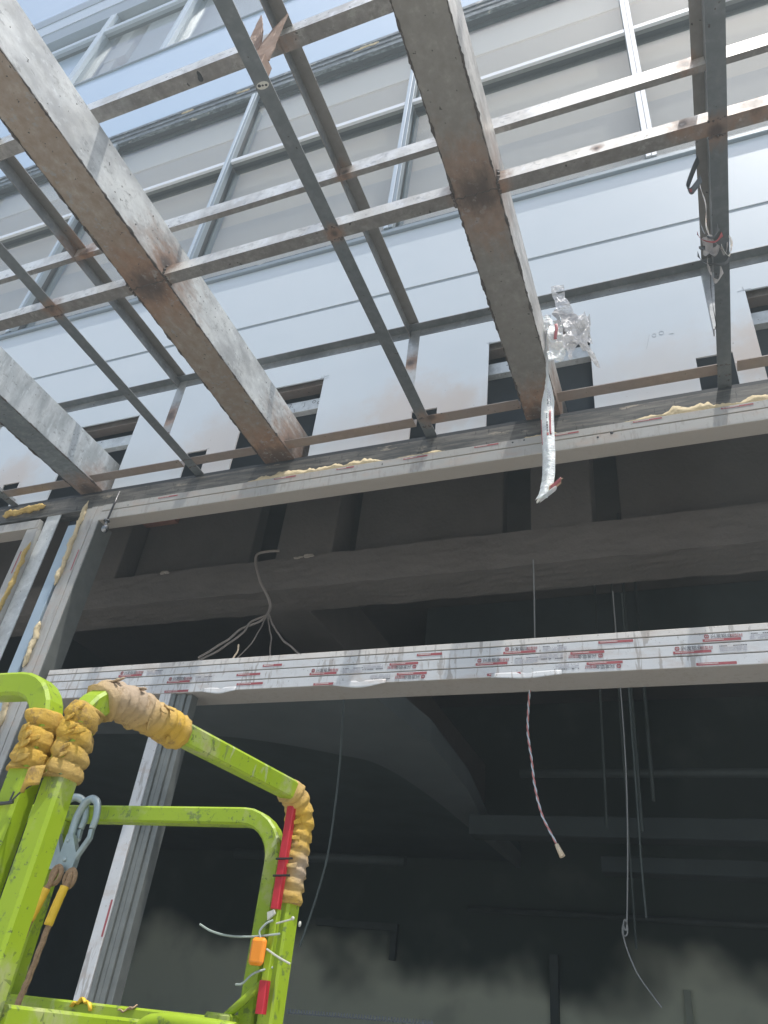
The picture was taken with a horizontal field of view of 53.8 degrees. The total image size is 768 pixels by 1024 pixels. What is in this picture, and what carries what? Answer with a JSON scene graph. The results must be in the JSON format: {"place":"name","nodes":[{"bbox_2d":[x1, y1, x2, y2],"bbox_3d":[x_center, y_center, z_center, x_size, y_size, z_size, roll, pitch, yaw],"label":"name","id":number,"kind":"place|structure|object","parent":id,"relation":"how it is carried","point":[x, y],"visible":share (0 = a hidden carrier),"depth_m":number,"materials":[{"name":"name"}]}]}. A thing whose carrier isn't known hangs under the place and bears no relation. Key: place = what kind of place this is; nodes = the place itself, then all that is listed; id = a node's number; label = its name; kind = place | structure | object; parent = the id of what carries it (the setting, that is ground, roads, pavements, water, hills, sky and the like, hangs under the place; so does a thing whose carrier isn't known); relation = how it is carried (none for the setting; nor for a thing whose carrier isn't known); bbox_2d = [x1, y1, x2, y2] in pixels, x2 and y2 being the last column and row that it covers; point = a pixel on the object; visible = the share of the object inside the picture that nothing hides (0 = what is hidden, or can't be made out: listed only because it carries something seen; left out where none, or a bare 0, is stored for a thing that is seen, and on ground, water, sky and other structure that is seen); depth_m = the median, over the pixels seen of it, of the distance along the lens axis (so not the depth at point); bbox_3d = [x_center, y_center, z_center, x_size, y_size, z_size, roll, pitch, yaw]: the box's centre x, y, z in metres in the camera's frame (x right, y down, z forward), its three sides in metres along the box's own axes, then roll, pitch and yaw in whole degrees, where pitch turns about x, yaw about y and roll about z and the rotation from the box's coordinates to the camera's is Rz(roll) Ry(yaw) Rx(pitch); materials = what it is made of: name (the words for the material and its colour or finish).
{"place":"outdoors","nodes":[
{"label":"outdoors","id":0,"kind":"place"},
{"bbox_2d":[0,0,767,1023],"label":"commercial building","id":1,"kind":"structure","parent":0,"point":[402,570],"depth_m":8.21,"materials":[{"name":"white metal"}]},
{"bbox_2d":[101,491,119,532],"bbox_3d":[-2.292,-0.004,6.354,0.068,0.429,0.059,-8,-37,20],"label":"plumb rod","id":2,"kind":"object","parent":1,"relation":"hanging from","point":[105,528],"visible":1,"depth_m":6.29,"materials":[{"name":"metal"}]},
{"bbox_2d":[33,0,288,86],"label":"window frame","id":3,"kind":"structure","parent":1,"relation":"in","point":[97,24],"depth_m":15.78,"materials":[{"name":"metal"}]},
{"bbox_2d":[196,550,299,660],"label":"hanging wires","id":4,"kind":"object","parent":1,"relation":"hanging from","point":[263,616],"visible":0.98,"depth_m":6.64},
{"bbox_2d":[233,848,407,866],"bbox_3d":[-0.956,4.930,10.806,2.701,0.160,0.140,-8,-37,20],"label":"ceiling pipe","id":5,"kind":"object","parent":1,"relation":"attached to","point":[357,859],"visible":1,"depth_m":10.60,"materials":[{"name":"grey metal"}]},
{"bbox_2d":[299,699,344,946],"bbox_3d":[-0.368,1.928,4.886,0.122,1.552,0.013,-8,-37,20],"label":"hanging cable","id":6,"kind":"object","parent":1,"relation":"hanging from","point":[320,883],"visible":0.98,"depth_m":4.80,"materials":[{"name":"grey plastic"}]},
{"bbox_2d":[0,0,767,505],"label":"steel canopy frame","id":7,"kind":"object","parent":1,"relation":"attached to","point":[52,122],"visible":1,"depth_m":4.43,"materials":[{"name":"metal"}]},
{"bbox_2d":[535,315,562,502],"bbox_3d":[1.002,-0.695,4.662,0.159,1.589,0.078,-8,-37,20],"label":"film strip","id":8,"kind":"object","parent":7,"relation":"hanging from","point":[548,486],"visible":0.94,"depth_m":4.47,"materials":[{"name":"white plastic"}]},
{"bbox_2d":[543,286,599,362],"bbox_3d":[1.203,-1.221,4.932,0.361,0.827,0.113,-10,-38,23],"label":"crumpled film","id":9,"kind":"object","parent":7,"relation":"hanging from","point":[569,321],"visible":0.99,"depth_m":4.89,"materials":[{"name":"white"}]},
{"bbox_2d":[686,156,701,194],"bbox_3d":[1.749,-1.904,4.281,0.095,0.219,0.121,-8,-37,20],"label":"tape loop","id":10,"kind":"object","parent":7,"relation":"hanging from","point":[693,188],"visible":1,"depth_m":4.28,"materials":[{"name":"grey plastic"}]},
{"bbox_2d":[697,186,732,329],"bbox_3d":[1.823,-1.347,4.148,0.177,0.209,0.968,-8,-37,20],"label":"tangled tape","id":11,"kind":"object","parent":7,"relation":"attached to","point":[709,242],"visible":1,"depth_m":4.09,"materials":[{"name":"plastic"}]},
{"bbox_2d":[0,0,767,340],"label":"window frame","id":12,"kind":"structure","parent":1,"relation":"in","point":[483,13],"depth_m":9.32,"materials":[{"name":"metal"}]},
{"bbox_2d":[533,559,535,637],"bbox_3d":[1.218,0.850,6.135,0.013,1.060,0.054,-4,-36,16],"label":"hanging cable","id":13,"kind":"object","parent":1,"relation":"hanging from","point":[534,597],"visible":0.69,"depth_m":6.27,"materials":[{"name":"plastic"}]},
{"bbox_2d":[526,690,564,857],"bbox_3d":[0.880,1.403,4.155,0.198,0.921,0.028,-8,-37,20],"label":"twisted cable","id":14,"kind":"object","parent":1,"relation":"hanging from","point":[561,854],"visible":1,"depth_m":4.11,"materials":[{"name":"white plastic"}]},
{"bbox_2d":[593,586,607,829],"bbox_3d":[2.356,1.749,8.293,0.054,3.290,0.024,-8,-37,20],"label":"drop rod","id":15,"kind":"object","parent":1,"relation":"hanging from","point":[602,743],"visible":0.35,"depth_m":7.86,"materials":[{"name":"grey metal"}]},
{"bbox_2d":[467,906,767,929],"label":"conduit","id":16,"kind":"object","parent":1,"relation":"attached to","point":[690,921],"visible":1,"depth_m":10.85,"materials":[{"name":"grey metal"}]},
{"bbox_2d":[610,584,637,948],"bbox_3d":[2.480,2.133,7.942,0.050,4.290,0.020,-8,-37,20],"label":"drop rod","id":17,"kind":"object","parent":1,"relation":"hanging from","point":[632,890],"visible":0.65,"depth_m":7.44,"materials":[{"name":"grey metal"}]},
{"bbox_2d":[617,513,643,831],"bbox_3d":[2.479,1.425,7.675,0.056,3.440,0.026,-8,-37,20],"label":"drop rod","id":18,"kind":"object","parent":1,"relation":"hanging from","point":[634,735],"visible":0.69,"depth_m":7.17,"materials":[{"name":"metal"}]},
{"bbox_2d":[621,593,646,917],"bbox_3d":[1.931,1.740,5.884,0.040,2.530,0.014,-8,-37,20],"label":"hanging cable","id":19,"kind":"object","parent":1,"relation":"hanging from","point":[639,834],"visible":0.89,"depth_m":5.64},
{"bbox_2d":[612,591,661,1007],"bbox_3d":[1.828,1.930,5.721,0.219,3.046,0.009,-8,-37,20],"label":"looped cable","id":20,"kind":"object","parent":1,"relation":"hanging from","point":[623,927],"visible":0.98,"depth_m":5.35,"materials":[{"name":"plastic"}]},
{"bbox_2d":[519,768,767,777],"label":"ceiling pipe","id":21,"kind":"object","parent":1,"relation":"attached to","point":[673,773],"visible":1,"depth_m":8.39,"materials":[{"name":"grey metal"}]},
{"bbox_2d":[633,582,655,801],"bbox_3d":[2.825,1.627,8.297,0.066,2.990,0.036,-8,-37,20],"label":"drop rod","id":22,"kind":"object","parent":1,"relation":"hanging from","point":[646,712],"visible":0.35,"depth_m":7.88,"materials":[{"name":"grey metal"}]},
{"label":"ground","id":23,"kind":"structure","parent":0,"visible":0},
{"bbox_2d":[0,672,313,1023],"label":"platform lift","id":24,"kind":"object","parent":23,"relation":"on","point":[53,748],"visible":0.92,"depth_m":1.34,"materials":[{"name":"paint"}]},
{"bbox_2d":[49,793,88,869],"bbox_3d":[-0.815,0.815,1.937,0.090,0.184,0.038,1,-35,9],"label":"lanyard hook","id":25,"kind":"object","parent":24,"relation":"attached to","point":[77,797],"visible":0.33,"depth_m":1.94,"materials":[{"name":"silver metal"}]},
{"bbox_2d":[26,864,63,937],"bbox_3d":[-0.863,1.217,1.612,0.072,0.874,0.035,20,-37,-18],"label":"safety rope","id":26,"kind":"object","parent":25,"relation":"hanging from","point":[55,871],"visible":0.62,"depth_m":1.83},
{"bbox_2d":[56,795,100,871],"bbox_3d":[-0.768,0.810,1.916,0.092,0.184,0.027,-13,-40,27],"label":"lanyard hook","id":27,"kind":"object","parent":24,"relation":"attached to","point":[71,852],"visible":1,"depth_m":1.91,"materials":[{"name":"silver metal"}]},
{"bbox_2d":[14,867,77,1005],"bbox_3d":[-0.826,1.222,1.590,0.071,0.888,0.044,-8,-37,20],"label":"safety rope","id":28,"kind":"object","parent":27,"relation":"hanging from","point":[70,876],"visible":0.98,"depth_m":1.76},
{"bbox_2d":[69,997,91,1010],"bbox_3d":[-0.672,1.098,1.690,0.069,0.024,0.022,-8,-37,20],"label":"foam scrap","id":29,"kind":"object","parent":24,"relation":"on","point":[83,1000],"visible":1,"depth_m":1.69,"materials":[{"name":"yellow plastic"}]},
{"bbox_2d":[118,1004,137,1012],"bbox_3d":[-0.558,1.081,1.647,0.041,0.019,0.013,-8,-37,20],"label":"plaster scrap","id":30,"kind":"object","parent":24,"relation":"attached to","point":[128,1008],"visible":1,"depth_m":1.64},
{"bbox_2d":[199,923,279,937],"bbox_3d":[-0.309,0.887,1.598,0.189,0.022,0.015,-3,-36,15],"label":"cable tie","id":31,"kind":"object","parent":24,"relation":"attached to","point":[227,935],"visible":1,"depth_m":1.59,"materials":[{"name":"grey plastic"}]},
{"bbox_2d":[235,966,272,985],"bbox_3d":[-0.265,0.945,1.542,0.071,0.042,0.015,8,-35,-1],"label":"cable tie","id":32,"kind":"object","parent":24,"relation":"attached to","point":[247,978],"visible":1,"depth_m":1.53,"materials":[{"name":"grey plastic"}]},
{"bbox_2d":[248,919,272,965],"bbox_3d":[-0.256,0.891,1.569,0.037,0.087,0.020,-8,-37,20],"label":"orange tag","id":33,"kind":"object","parent":24,"relation":"hanging from","point":[257,950],"visible":1,"depth_m":1.55,"materials":[{"name":"plastic"}]},
{"bbox_2d":[255,806,295,1014],"bbox_3d":[-0.222,0.818,1.631,0.039,0.444,0.029,-8,-37,20],"label":"red stick","id":34,"kind":"object","parent":24,"relation":"attached to","point":[280,876],"visible":0.95,"depth_m":1.61,"materials":[{"name":"plastic"}]},
{"bbox_2d":[266,948,289,964],"bbox_3d":[-0.216,0.909,1.547,0.054,0.025,0.004,6,-35,2],"label":"cable tie","id":35,"kind":"object","parent":24,"relation":"attached to","point":[277,956],"visible":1,"depth_m":1.54,"materials":[{"name":"plastic"}]},
{"bbox_2d":[276,916,300,926],"bbox_3d":[-0.202,0.860,1.591,0.056,0.018,0.016,1,-35,8],"label":"cable tie","id":36,"kind":"object","parent":24,"relation":"attached to","point":[293,918],"visible":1,"depth_m":1.59,"materials":[{"name":"plastic"}]}
]}

